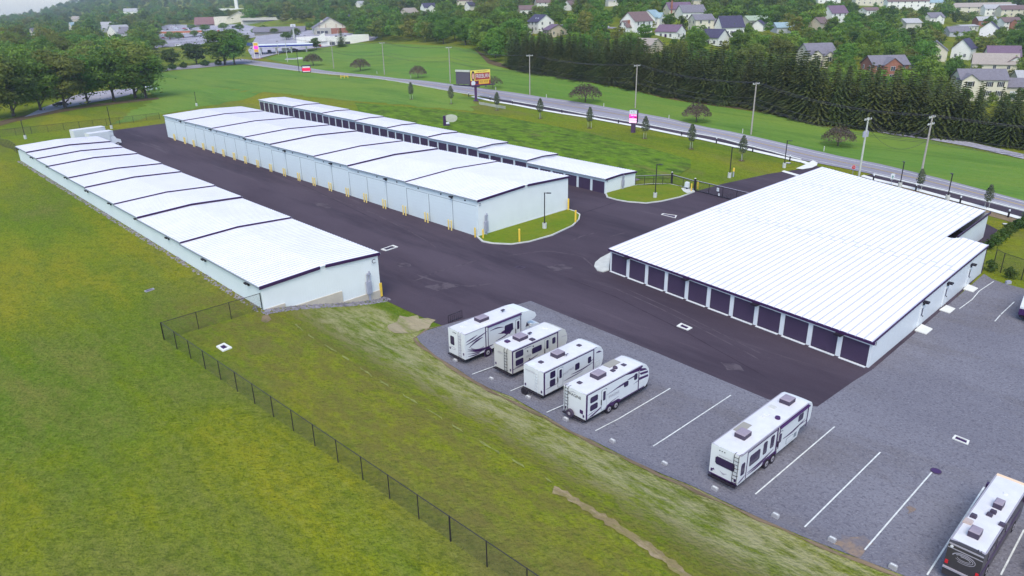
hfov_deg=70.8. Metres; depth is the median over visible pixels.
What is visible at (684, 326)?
storm drain
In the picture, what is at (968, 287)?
pad
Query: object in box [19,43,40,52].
broadleaf tree
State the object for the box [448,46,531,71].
power line
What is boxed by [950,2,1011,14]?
town house row
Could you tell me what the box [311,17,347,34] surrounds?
gabled store
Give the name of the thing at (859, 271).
storage building
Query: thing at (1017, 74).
house
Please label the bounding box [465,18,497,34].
broadleaf tree
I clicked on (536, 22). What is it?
house
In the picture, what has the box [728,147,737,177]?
lamp post
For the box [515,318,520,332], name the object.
door
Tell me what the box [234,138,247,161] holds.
bay door
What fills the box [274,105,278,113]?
roll door
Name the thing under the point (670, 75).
spruce tree
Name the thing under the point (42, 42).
broadleaf tree
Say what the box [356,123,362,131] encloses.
roll door
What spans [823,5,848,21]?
house
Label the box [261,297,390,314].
river stones
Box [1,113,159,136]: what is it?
chain link fence
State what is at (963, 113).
spruce tree
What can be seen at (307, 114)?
roll door
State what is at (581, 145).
grass island
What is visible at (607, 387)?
travel trailer
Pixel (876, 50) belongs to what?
broadleaf tree
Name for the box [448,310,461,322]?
rail barrier
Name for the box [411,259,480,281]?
tyre mark
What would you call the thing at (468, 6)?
house
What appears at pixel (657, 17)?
house
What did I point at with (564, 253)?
tyre mark
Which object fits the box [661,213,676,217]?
storm drain
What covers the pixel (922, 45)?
broadleaf tree
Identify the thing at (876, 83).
spruce tree
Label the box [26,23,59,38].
broadleaf tree
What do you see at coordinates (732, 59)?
spruce tree
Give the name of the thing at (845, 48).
broadleaf tree
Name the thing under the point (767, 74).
spruce tree
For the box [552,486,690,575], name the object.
dirt track
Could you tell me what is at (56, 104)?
parked car
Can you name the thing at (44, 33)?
broadleaf tree
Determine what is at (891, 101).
spruce tree
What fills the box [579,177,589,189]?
roll door
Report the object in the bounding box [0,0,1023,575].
ground
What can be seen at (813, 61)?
spruce tree
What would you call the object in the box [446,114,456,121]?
round dish
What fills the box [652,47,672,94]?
spruce tree
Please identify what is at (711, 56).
spruce tree
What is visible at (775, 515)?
wheel stop
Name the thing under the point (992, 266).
shrub
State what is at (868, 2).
town house row
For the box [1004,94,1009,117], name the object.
spruce tree
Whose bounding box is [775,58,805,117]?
spruce tree
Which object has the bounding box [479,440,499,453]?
straw line
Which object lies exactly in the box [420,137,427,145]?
roll door
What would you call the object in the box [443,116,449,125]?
dark stand
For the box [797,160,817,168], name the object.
driveway corner
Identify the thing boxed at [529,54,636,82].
power line
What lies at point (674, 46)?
broadleaf tree
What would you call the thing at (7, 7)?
sky
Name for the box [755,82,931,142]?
power line
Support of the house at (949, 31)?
on the ground at (132, 442)
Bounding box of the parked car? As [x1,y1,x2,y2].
[52,102,68,106]
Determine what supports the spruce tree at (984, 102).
on the ground at (132, 442)
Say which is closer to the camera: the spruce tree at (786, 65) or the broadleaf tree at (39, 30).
the spruce tree at (786, 65)
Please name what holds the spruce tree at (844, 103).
on the ground at (132, 442)
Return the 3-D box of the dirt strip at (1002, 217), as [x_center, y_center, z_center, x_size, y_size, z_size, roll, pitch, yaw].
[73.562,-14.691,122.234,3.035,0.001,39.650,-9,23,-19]
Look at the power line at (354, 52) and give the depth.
330.88 m
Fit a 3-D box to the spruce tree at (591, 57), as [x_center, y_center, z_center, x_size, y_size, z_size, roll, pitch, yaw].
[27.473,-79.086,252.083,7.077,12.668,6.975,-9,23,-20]
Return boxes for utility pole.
[447,47,451,82]
[528,55,532,94]
[634,65,639,107]
[750,82,759,134]
[858,117,871,176]
[920,115,935,174]
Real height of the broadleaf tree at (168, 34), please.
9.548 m
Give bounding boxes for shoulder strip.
[480,97,802,160]
[866,174,1023,215]
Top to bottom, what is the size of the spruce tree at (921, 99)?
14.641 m
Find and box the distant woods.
[0,0,1023,106]
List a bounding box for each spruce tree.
[501,31,513,65]
[506,35,515,66]
[506,35,520,67]
[507,42,520,69]
[511,41,522,69]
[514,31,529,68]
[515,36,527,69]
[518,43,528,72]
[522,35,537,73]
[522,39,533,72]
[526,29,541,69]
[531,35,553,75]
[533,37,543,72]
[535,31,547,66]
[535,33,541,59]
[540,36,557,76]
[542,30,554,63]
[544,30,565,75]
[544,34,563,76]
[553,34,578,79]
[558,34,578,76]
[559,36,570,77]
[565,43,579,79]
[570,36,592,82]
[573,39,585,72]
[577,33,585,56]
[581,43,594,80]
[585,38,590,62]
[585,41,603,83]
[586,36,595,69]
[587,36,599,72]
[592,45,609,83]
[594,39,611,81]
[597,42,620,86]
[598,39,606,71]
[599,36,623,84]
[611,34,619,63]
[611,42,624,85]
[614,34,635,85]
[615,42,634,86]
[619,34,628,60]
[619,44,646,90]
[620,36,642,81]
[627,37,648,89]
[634,46,654,89]
[638,48,658,94]
[640,40,660,83]
[650,50,669,95]
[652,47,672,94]
[654,42,670,84]
[658,49,683,96]
[659,49,684,97]
[675,52,695,99]
[676,43,695,96]
[677,42,684,85]
[678,47,688,81]
[678,49,706,101]
[682,51,715,103]
[701,50,732,104]
[703,43,713,77]
[706,46,724,88]
[709,50,736,106]
[710,41,724,95]
[720,45,726,78]
[725,46,742,90]
[726,62,746,106]
[727,56,741,99]
[728,57,755,108]
[733,51,744,79]
[736,51,754,90]
[742,53,765,109]
[744,48,756,81]
[745,50,774,110]
[746,51,763,105]
[752,47,776,96]
[753,53,767,78]
[756,58,787,112]
[757,52,793,115]
[762,47,792,109]
[768,49,780,86]
[770,46,799,112]
[774,53,809,118]
[775,48,785,71]
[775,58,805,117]
[783,51,809,116]
[785,47,797,73]
[786,54,826,123]
[789,55,830,114]
[793,48,805,77]
[801,55,834,112]
[801,66,833,126]
[804,51,813,79]
[805,51,818,79]
[819,69,848,126]
[820,60,843,113]
[829,69,856,127]
[839,66,858,120]
[839,67,852,97]
[844,67,875,129]
[845,68,894,132]
[850,69,863,117]
[863,62,876,98]
[867,65,883,122]
[872,69,903,132]
[879,67,890,113]
[881,66,907,130]
[883,65,907,104]
[884,71,924,136]
[897,73,925,127]
[897,74,915,118]
[897,76,935,136]
[900,72,913,101]
[910,77,948,138]
[918,69,934,120]
[920,76,960,140]
[926,77,945,127]
[938,82,972,138]
[941,77,953,104]
[945,81,960,111]
[945,82,976,140]
[957,88,988,142]
[959,81,987,138]
[970,83,990,128]
[976,93,1009,145]
[979,87,1008,137]
[989,93,1023,148]
[1003,91,1023,136]
[1004,87,1023,124]
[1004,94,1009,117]
[1013,120,1023,146]
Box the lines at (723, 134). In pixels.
[245,61,1023,205]
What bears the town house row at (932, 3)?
on the ground at (132, 442)
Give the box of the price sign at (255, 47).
[253,42,262,58]
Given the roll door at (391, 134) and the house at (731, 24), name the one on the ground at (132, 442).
the house at (731, 24)
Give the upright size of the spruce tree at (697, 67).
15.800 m
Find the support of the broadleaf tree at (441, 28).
on the ground at (132, 442)
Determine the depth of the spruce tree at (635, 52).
240.23 m
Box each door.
[165,119,176,139]
[174,122,187,142]
[185,125,196,145]
[194,127,205,148]
[203,130,215,151]
[213,133,226,155]
[224,136,236,158]
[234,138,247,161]
[246,142,260,166]
[258,145,273,170]
[260,102,264,110]
[264,103,268,111]
[269,104,273,112]
[271,150,286,174]
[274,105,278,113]
[278,105,283,114]
[283,106,288,115]
[285,153,301,179]
[288,107,293,116]
[294,109,298,117]
[299,110,304,118]
[299,157,316,184]
[305,112,310,120]
[311,113,316,121]
[315,162,332,189]
[317,114,322,122]
[323,116,328,123]
[329,117,335,125]
[331,166,349,194]
[336,119,341,127]
[342,120,348,128]
[348,172,367,200]
[349,121,355,129]
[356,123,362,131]
[364,125,370,133]
[367,177,386,206]
[372,127,378,135]
[380,128,386,136]
[386,182,406,212]
[388,131,394,138]
[396,133,402,139]
[404,134,410,142]
[406,188,428,219]
[412,136,418,143]
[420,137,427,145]
[428,194,451,227]
[429,140,436,147]
[438,142,446,150]
[448,144,456,152]
[452,200,477,235]
[458,146,466,154]
[468,148,476,156]
[479,153,488,158]
[490,155,500,161]
[503,158,512,164]
[515,161,525,166]
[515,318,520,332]
[565,174,576,186]
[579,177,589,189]
[592,180,604,192]
[612,253,626,275]
[629,259,644,282]
[648,266,664,289]
[667,273,685,297]
[688,281,707,305]
[710,288,730,314]
[733,297,754,323]
[757,306,780,333]
[783,315,808,343]
[810,325,837,354]
[840,336,869,365]
[917,304,925,326]
[941,285,949,306]
[965,266,972,285]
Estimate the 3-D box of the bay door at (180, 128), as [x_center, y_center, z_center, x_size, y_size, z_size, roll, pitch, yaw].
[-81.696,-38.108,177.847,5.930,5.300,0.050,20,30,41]
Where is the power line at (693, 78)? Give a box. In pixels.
[636,64,744,103]
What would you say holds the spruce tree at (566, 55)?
on the ground at (132, 442)
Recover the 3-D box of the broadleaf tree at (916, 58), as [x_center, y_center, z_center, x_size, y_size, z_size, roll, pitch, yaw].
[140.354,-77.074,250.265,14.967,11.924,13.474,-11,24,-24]
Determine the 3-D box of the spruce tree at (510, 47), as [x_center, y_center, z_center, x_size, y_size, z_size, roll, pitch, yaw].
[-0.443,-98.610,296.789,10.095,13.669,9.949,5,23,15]
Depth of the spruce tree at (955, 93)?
176.12 m
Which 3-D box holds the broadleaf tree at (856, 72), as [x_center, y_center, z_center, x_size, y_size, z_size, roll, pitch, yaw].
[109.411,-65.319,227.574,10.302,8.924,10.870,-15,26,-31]
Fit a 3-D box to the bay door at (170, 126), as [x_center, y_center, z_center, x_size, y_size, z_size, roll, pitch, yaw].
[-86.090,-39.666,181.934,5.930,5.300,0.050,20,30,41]
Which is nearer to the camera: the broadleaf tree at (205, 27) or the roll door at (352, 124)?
the roll door at (352, 124)
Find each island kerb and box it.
[476,209,579,244]
[605,183,694,203]
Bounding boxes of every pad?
[681,188,694,192]
[915,324,931,333]
[939,305,954,313]
[963,284,977,291]
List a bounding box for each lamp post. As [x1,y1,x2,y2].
[542,192,550,228]
[653,164,662,197]
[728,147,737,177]
[782,140,791,167]
[898,161,904,187]
[945,173,952,200]
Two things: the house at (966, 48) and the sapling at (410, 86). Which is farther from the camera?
the house at (966, 48)
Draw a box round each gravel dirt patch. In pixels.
[833,534,872,557]
[906,506,915,512]
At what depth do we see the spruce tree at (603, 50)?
250.59 m
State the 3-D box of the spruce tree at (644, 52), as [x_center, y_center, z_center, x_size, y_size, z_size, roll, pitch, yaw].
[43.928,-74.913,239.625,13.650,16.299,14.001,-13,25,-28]
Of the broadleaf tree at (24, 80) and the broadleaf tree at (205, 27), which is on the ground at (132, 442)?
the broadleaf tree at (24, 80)
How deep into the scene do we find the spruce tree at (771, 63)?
207.59 m
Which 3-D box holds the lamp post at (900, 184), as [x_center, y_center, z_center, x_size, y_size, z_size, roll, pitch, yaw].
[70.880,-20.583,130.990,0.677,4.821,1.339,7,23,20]
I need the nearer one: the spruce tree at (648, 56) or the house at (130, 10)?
the spruce tree at (648, 56)
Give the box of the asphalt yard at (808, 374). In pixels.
[112,112,997,406]
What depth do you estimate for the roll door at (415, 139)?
169.76 m
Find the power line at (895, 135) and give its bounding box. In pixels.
[867,117,929,148]
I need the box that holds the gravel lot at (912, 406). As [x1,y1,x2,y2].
[417,274,1023,575]
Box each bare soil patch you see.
[261,315,270,322]
[387,315,434,332]
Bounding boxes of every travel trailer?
[448,304,539,361]
[493,322,566,375]
[521,339,602,397]
[562,356,648,422]
[1018,297,1023,317]
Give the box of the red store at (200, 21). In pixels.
[194,17,214,26]
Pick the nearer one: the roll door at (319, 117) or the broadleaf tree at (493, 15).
the roll door at (319, 117)
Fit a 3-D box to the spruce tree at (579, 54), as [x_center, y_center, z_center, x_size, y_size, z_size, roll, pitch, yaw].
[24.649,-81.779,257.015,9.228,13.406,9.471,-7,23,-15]
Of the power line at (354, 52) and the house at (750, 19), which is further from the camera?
the house at (750, 19)
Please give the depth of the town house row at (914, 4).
617.94 m
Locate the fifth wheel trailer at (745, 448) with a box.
[708,392,812,488]
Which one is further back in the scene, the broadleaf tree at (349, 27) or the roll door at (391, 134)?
the broadleaf tree at (349, 27)
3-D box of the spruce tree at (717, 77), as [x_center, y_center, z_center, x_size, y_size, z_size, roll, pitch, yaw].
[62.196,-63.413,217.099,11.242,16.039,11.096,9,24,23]
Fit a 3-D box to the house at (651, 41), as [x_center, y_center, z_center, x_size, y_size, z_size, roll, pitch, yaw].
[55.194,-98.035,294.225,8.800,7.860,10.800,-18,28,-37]
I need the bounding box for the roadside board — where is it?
[301,65,310,72]
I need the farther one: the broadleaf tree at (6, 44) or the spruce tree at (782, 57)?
the broadleaf tree at (6, 44)
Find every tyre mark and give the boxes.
[241,160,375,219]
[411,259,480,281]
[418,275,492,286]
[514,251,600,272]
[569,278,764,376]
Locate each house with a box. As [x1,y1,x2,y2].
[71,16,79,21]
[100,22,109,32]
[107,24,128,37]
[118,27,128,35]
[123,8,146,13]
[355,1,363,6]
[400,8,418,13]
[420,3,434,12]
[456,0,472,4]
[464,2,475,10]
[517,5,534,13]
[527,14,554,33]
[534,0,550,7]
[542,24,567,37]
[564,0,574,10]
[605,0,617,6]
[618,11,653,33]
[641,38,662,52]
[646,10,664,27]
[654,24,686,38]
[663,0,690,15]
[674,4,705,20]
[687,14,716,29]
[691,0,700,4]
[704,28,729,45]
[714,15,745,36]
[743,15,769,26]
[752,20,765,31]
[770,22,794,32]
[796,42,835,67]
[807,17,828,30]
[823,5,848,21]
[857,7,878,15]
[859,55,916,82]
[896,18,922,30]
[925,12,944,23]
[934,40,948,61]
[943,26,970,36]
[950,38,977,59]
[950,68,1023,100]
[953,24,978,30]
[970,53,1019,72]
[972,16,996,25]
[979,21,999,36]
[983,45,1021,56]
[997,17,1020,30]
[1009,70,1023,77]
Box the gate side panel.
[673,175,693,189]
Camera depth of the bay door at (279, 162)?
145.93 m
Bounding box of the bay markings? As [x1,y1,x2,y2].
[473,281,1023,574]
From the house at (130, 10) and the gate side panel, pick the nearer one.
the gate side panel
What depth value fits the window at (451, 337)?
70.45 m
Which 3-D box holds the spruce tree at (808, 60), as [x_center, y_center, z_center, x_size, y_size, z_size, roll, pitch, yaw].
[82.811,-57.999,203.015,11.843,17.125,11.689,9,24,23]
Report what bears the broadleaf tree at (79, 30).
on the ground at (132, 442)
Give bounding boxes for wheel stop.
[711,485,718,491]
[771,512,779,519]
[827,535,836,543]
[888,562,897,570]
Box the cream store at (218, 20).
[214,12,243,25]
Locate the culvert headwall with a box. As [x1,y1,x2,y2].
[479,102,505,108]
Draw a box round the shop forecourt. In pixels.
[248,30,377,58]
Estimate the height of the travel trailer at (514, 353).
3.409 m
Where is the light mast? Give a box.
[290,24,295,39]
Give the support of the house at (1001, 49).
on the ground at (132, 442)
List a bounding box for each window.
[450,336,453,344]
[505,323,512,332]
[986,82,993,86]
[987,543,995,561]
[996,530,1003,546]
[997,82,1004,86]
[1005,516,1012,532]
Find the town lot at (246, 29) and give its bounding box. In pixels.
[159,24,256,46]
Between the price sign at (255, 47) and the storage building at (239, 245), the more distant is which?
the price sign at (255, 47)
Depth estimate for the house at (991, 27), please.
418.04 m
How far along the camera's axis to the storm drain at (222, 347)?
67.77 m
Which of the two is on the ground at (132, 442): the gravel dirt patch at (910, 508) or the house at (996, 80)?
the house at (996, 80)
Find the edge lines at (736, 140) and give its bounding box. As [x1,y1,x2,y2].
[249,61,1022,208]
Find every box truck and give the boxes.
[69,126,104,137]
[85,130,120,144]
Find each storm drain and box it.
[216,343,231,351]
[381,245,397,250]
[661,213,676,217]
[677,323,691,330]
[952,435,969,444]
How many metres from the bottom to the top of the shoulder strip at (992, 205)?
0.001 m
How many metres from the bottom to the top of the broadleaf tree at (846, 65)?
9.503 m
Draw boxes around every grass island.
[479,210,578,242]
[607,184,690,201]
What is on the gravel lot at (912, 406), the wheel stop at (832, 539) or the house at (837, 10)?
the wheel stop at (832, 539)
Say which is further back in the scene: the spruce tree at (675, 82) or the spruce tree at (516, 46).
the spruce tree at (516, 46)
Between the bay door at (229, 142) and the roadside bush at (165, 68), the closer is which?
the bay door at (229, 142)
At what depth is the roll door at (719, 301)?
80.71 m
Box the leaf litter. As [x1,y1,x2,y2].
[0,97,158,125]
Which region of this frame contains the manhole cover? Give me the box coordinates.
[930,468,941,473]
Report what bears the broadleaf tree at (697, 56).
on the ground at (132, 442)
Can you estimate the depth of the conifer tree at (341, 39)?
464.00 m
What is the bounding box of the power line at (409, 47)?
[380,42,448,61]
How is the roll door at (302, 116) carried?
in the storage building at (601, 178)
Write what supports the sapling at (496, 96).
on the ground at (132, 442)
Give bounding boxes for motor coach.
[941,473,1023,575]
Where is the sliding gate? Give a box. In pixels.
[696,180,747,199]
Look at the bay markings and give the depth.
51.60 m
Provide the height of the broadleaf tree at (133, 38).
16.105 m
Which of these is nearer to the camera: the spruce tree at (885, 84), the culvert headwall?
the spruce tree at (885, 84)
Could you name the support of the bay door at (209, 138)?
in the storage building at (468, 194)
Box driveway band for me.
[782,170,798,175]
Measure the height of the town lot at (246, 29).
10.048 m
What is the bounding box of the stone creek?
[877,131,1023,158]
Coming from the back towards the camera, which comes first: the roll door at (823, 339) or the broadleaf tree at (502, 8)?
the broadleaf tree at (502, 8)
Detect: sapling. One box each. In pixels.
[408,82,413,99]
[447,85,453,103]
[494,92,499,110]
[536,98,543,118]
[586,107,593,128]
[641,116,649,138]
[687,124,696,149]
[738,135,747,160]
[916,169,925,191]
[984,184,994,208]
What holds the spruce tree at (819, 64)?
on the ground at (132, 442)
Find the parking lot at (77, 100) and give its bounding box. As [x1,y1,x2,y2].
[25,88,135,116]
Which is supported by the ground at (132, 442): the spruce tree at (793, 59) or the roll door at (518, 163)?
the spruce tree at (793, 59)
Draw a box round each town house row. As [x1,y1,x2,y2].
[815,0,840,3]
[852,0,883,6]
[883,0,929,9]
[928,0,943,9]
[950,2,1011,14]
[979,4,1016,15]
[994,5,1023,16]
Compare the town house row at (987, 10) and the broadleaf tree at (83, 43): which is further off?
the town house row at (987, 10)
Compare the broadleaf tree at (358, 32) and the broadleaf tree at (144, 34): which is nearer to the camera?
the broadleaf tree at (144, 34)
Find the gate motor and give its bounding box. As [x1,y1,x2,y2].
[684,182,689,188]
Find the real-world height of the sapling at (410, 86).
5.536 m
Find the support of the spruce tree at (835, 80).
on the ground at (132, 442)
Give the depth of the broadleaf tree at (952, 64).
239.34 m
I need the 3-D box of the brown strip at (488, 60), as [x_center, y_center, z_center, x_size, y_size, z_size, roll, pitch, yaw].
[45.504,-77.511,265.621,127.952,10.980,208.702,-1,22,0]
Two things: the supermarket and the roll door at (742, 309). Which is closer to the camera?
the roll door at (742, 309)
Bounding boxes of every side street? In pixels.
[153,39,206,48]
[165,59,254,70]
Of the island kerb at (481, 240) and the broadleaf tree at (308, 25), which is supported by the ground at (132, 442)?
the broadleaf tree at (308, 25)
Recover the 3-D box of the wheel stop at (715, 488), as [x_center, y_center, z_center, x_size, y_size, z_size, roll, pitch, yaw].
[14.545,14.399,51.680,0.260,0.308,0.480,-20,29,-39]
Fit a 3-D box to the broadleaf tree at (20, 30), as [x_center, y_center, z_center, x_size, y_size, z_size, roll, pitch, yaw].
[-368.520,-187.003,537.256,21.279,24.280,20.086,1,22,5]
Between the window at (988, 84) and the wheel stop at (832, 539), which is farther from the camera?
the window at (988, 84)
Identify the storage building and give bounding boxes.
[15,136,382,309]
[163,106,569,235]
[259,97,636,193]
[608,167,990,367]
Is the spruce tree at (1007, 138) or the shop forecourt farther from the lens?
the shop forecourt
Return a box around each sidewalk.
[472,96,808,163]
[862,175,1020,218]
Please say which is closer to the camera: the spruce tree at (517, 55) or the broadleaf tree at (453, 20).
the spruce tree at (517, 55)
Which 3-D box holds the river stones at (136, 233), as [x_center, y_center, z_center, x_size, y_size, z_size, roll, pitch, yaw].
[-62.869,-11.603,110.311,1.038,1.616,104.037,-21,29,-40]
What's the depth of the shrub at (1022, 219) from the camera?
107.21 m
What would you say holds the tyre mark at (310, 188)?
on the asphalt yard at (808, 374)
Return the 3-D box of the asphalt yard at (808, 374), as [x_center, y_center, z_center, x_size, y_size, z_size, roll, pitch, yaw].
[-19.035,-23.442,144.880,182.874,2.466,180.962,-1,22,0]
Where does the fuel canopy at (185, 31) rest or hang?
on the town lot at (246, 29)
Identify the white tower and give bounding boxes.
[220,0,242,10]
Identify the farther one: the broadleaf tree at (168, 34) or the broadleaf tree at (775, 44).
the broadleaf tree at (168, 34)
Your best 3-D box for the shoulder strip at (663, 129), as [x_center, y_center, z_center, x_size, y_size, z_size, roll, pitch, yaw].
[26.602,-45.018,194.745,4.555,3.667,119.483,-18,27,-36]
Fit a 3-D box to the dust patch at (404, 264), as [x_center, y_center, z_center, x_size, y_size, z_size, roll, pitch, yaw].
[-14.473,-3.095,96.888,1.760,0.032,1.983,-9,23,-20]
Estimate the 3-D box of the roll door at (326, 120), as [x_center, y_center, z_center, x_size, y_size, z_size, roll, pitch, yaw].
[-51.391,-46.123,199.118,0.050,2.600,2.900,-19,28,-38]
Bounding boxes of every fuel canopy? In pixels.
[159,30,201,38]
[258,43,312,54]
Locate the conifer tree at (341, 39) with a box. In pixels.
[335,28,347,47]
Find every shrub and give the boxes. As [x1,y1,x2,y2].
[982,237,999,250]
[984,259,1000,273]
[990,232,1004,244]
[997,228,1012,242]
[1002,223,1018,233]
[1003,266,1019,278]
[1008,219,1023,231]
[1018,217,1023,228]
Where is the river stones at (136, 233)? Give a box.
[17,161,262,311]
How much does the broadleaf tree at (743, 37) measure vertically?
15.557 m
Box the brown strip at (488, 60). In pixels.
[474,48,964,140]
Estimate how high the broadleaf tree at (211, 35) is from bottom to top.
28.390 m
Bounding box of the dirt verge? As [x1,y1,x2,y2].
[413,325,897,575]
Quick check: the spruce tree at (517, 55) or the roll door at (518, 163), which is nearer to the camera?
the roll door at (518, 163)
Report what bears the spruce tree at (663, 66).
on the ground at (132, 442)
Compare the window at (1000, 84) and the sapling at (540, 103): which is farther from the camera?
the window at (1000, 84)
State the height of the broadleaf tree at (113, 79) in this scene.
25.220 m
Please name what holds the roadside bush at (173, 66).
on the ground at (132, 442)
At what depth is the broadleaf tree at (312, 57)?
371.25 m
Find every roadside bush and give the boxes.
[159,65,167,70]
[168,63,177,68]
[179,61,186,67]
[199,59,209,65]
[214,59,221,64]
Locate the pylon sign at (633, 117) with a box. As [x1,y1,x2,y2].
[629,109,638,132]
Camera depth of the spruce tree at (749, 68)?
214.55 m
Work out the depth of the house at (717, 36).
312.45 m
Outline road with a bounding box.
[243,59,1023,209]
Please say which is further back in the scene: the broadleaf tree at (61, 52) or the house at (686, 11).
the house at (686, 11)
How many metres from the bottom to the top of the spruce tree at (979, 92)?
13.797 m
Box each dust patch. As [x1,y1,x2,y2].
[316,203,329,207]
[397,262,410,266]
[425,282,457,290]
[547,264,571,270]
[721,362,743,370]
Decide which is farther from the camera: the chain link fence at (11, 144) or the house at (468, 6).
the house at (468, 6)
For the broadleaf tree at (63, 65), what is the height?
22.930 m
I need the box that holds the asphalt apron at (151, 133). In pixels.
[113,124,172,146]
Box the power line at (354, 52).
[333,41,381,55]
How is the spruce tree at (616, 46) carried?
on the ground at (132, 442)
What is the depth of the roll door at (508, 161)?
147.50 m
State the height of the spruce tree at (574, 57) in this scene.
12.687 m
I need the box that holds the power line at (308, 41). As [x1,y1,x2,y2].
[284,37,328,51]
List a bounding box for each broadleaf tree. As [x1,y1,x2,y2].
[0,23,21,39]
[0,29,23,43]
[0,31,49,99]
[0,40,21,49]
[0,44,44,117]
[0,44,63,110]
[0,51,27,118]
[3,26,27,39]
[7,20,31,38]
[14,39,98,107]
[18,28,57,49]
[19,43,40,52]
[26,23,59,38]
[35,29,54,36]
[35,30,72,49]
[38,38,61,52]
[44,39,98,56]
[62,33,97,54]
[63,40,111,104]
[65,26,92,42]
[67,20,93,36]
[67,41,93,56]
[75,34,147,100]
[84,28,167,97]
[95,36,113,46]
[95,36,119,41]
[109,40,175,97]
[126,36,141,41]
[128,31,156,45]
[131,38,150,49]
[158,40,167,46]
[160,48,179,64]
[164,31,175,39]
[169,32,184,38]
[170,19,179,24]
[176,39,211,63]
[190,30,198,36]
[194,18,251,64]
[199,24,209,29]
[213,32,252,64]
[217,23,230,28]
[234,24,243,29]
[242,35,253,40]
[280,32,291,39]
[290,28,301,35]
[302,52,322,65]
[303,21,313,29]
[309,37,320,49]
[313,19,321,24]
[346,24,354,33]
[348,3,369,33]
[350,59,370,70]
[352,30,363,34]
[409,65,426,74]
[424,10,446,22]
[427,9,450,21]
[429,19,453,43]
[445,15,460,40]
[451,10,474,44]
[460,9,484,39]
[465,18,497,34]
[466,14,496,50]
[469,30,490,54]
[473,1,491,14]
[473,23,495,49]
[481,25,508,57]
[486,0,499,10]
[486,3,509,14]
[486,4,503,20]
[490,76,502,84]
[491,14,509,26]
[494,16,533,39]
[495,10,518,16]
[495,10,527,24]
[500,25,517,54]
[562,31,584,45]
[568,83,601,101]
[576,31,600,51]
[590,27,606,46]
[612,30,641,42]
[616,27,646,50]
[660,33,690,65]
[682,102,711,121]
[684,48,714,65]
[685,23,710,49]
[691,46,710,59]
[727,25,753,52]
[733,36,766,70]
[741,41,768,59]
[749,34,774,46]
[763,49,788,68]
[764,29,796,58]
[772,30,803,51]
[809,29,833,42]
[820,66,846,90]
[821,124,856,145]
[828,60,857,77]
[830,41,861,61]
[831,54,860,67]
[852,68,875,89]
[855,28,883,47]
[857,38,886,59]
[879,41,905,54]
[881,41,900,54]
[887,68,920,92]
[901,47,920,58]
[901,54,930,71]
[904,57,948,80]
[905,35,940,58]
[915,69,931,84]
[921,71,955,103]
[940,56,967,78]
[1001,21,1023,48]
[1014,55,1023,69]
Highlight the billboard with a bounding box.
[453,69,494,100]
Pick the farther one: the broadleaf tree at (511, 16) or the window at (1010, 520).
the broadleaf tree at (511, 16)
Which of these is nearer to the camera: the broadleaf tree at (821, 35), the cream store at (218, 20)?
the broadleaf tree at (821, 35)
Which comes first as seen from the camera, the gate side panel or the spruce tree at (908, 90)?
the gate side panel
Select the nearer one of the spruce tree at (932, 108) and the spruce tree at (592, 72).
the spruce tree at (932, 108)
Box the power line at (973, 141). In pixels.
[930,115,1022,156]
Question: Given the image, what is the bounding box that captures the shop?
[296,33,368,45]
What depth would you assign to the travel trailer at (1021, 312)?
77.14 m
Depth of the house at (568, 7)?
538.99 m
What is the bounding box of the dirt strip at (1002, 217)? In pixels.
[862,177,1015,221]
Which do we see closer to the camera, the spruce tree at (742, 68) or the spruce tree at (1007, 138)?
the spruce tree at (1007, 138)
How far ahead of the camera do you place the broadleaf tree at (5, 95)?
215.80 m
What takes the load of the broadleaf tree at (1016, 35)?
on the ground at (132, 442)
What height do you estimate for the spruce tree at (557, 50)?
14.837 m
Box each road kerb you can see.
[513,101,800,159]
[873,173,1023,210]
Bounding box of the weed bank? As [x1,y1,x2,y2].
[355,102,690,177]
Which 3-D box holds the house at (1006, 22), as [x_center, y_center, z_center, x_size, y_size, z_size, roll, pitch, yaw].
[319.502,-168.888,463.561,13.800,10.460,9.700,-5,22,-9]
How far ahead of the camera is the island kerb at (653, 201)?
126.42 m
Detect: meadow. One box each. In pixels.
[106,65,480,125]
[268,43,1023,199]
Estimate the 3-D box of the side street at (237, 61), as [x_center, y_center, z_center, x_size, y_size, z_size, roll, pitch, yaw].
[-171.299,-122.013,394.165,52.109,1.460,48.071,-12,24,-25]
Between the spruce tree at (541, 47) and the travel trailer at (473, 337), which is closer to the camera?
the travel trailer at (473, 337)
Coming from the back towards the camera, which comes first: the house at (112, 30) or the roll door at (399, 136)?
the house at (112, 30)
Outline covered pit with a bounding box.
[285,57,302,59]
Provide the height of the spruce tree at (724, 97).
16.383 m
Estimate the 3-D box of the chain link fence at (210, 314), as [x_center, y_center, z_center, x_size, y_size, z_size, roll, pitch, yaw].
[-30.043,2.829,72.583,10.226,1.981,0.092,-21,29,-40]
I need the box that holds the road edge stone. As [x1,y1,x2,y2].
[250,64,478,95]
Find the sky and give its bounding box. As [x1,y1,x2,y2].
[0,0,76,15]
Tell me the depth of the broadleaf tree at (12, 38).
372.24 m
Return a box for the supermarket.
[240,16,312,24]
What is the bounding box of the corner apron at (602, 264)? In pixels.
[594,252,610,271]
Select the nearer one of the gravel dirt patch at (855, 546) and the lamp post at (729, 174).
the gravel dirt patch at (855, 546)
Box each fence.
[0,138,16,151]
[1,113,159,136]
[160,293,262,339]
[161,323,538,575]
[635,174,670,184]
[994,249,1023,279]
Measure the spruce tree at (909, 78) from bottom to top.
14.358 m

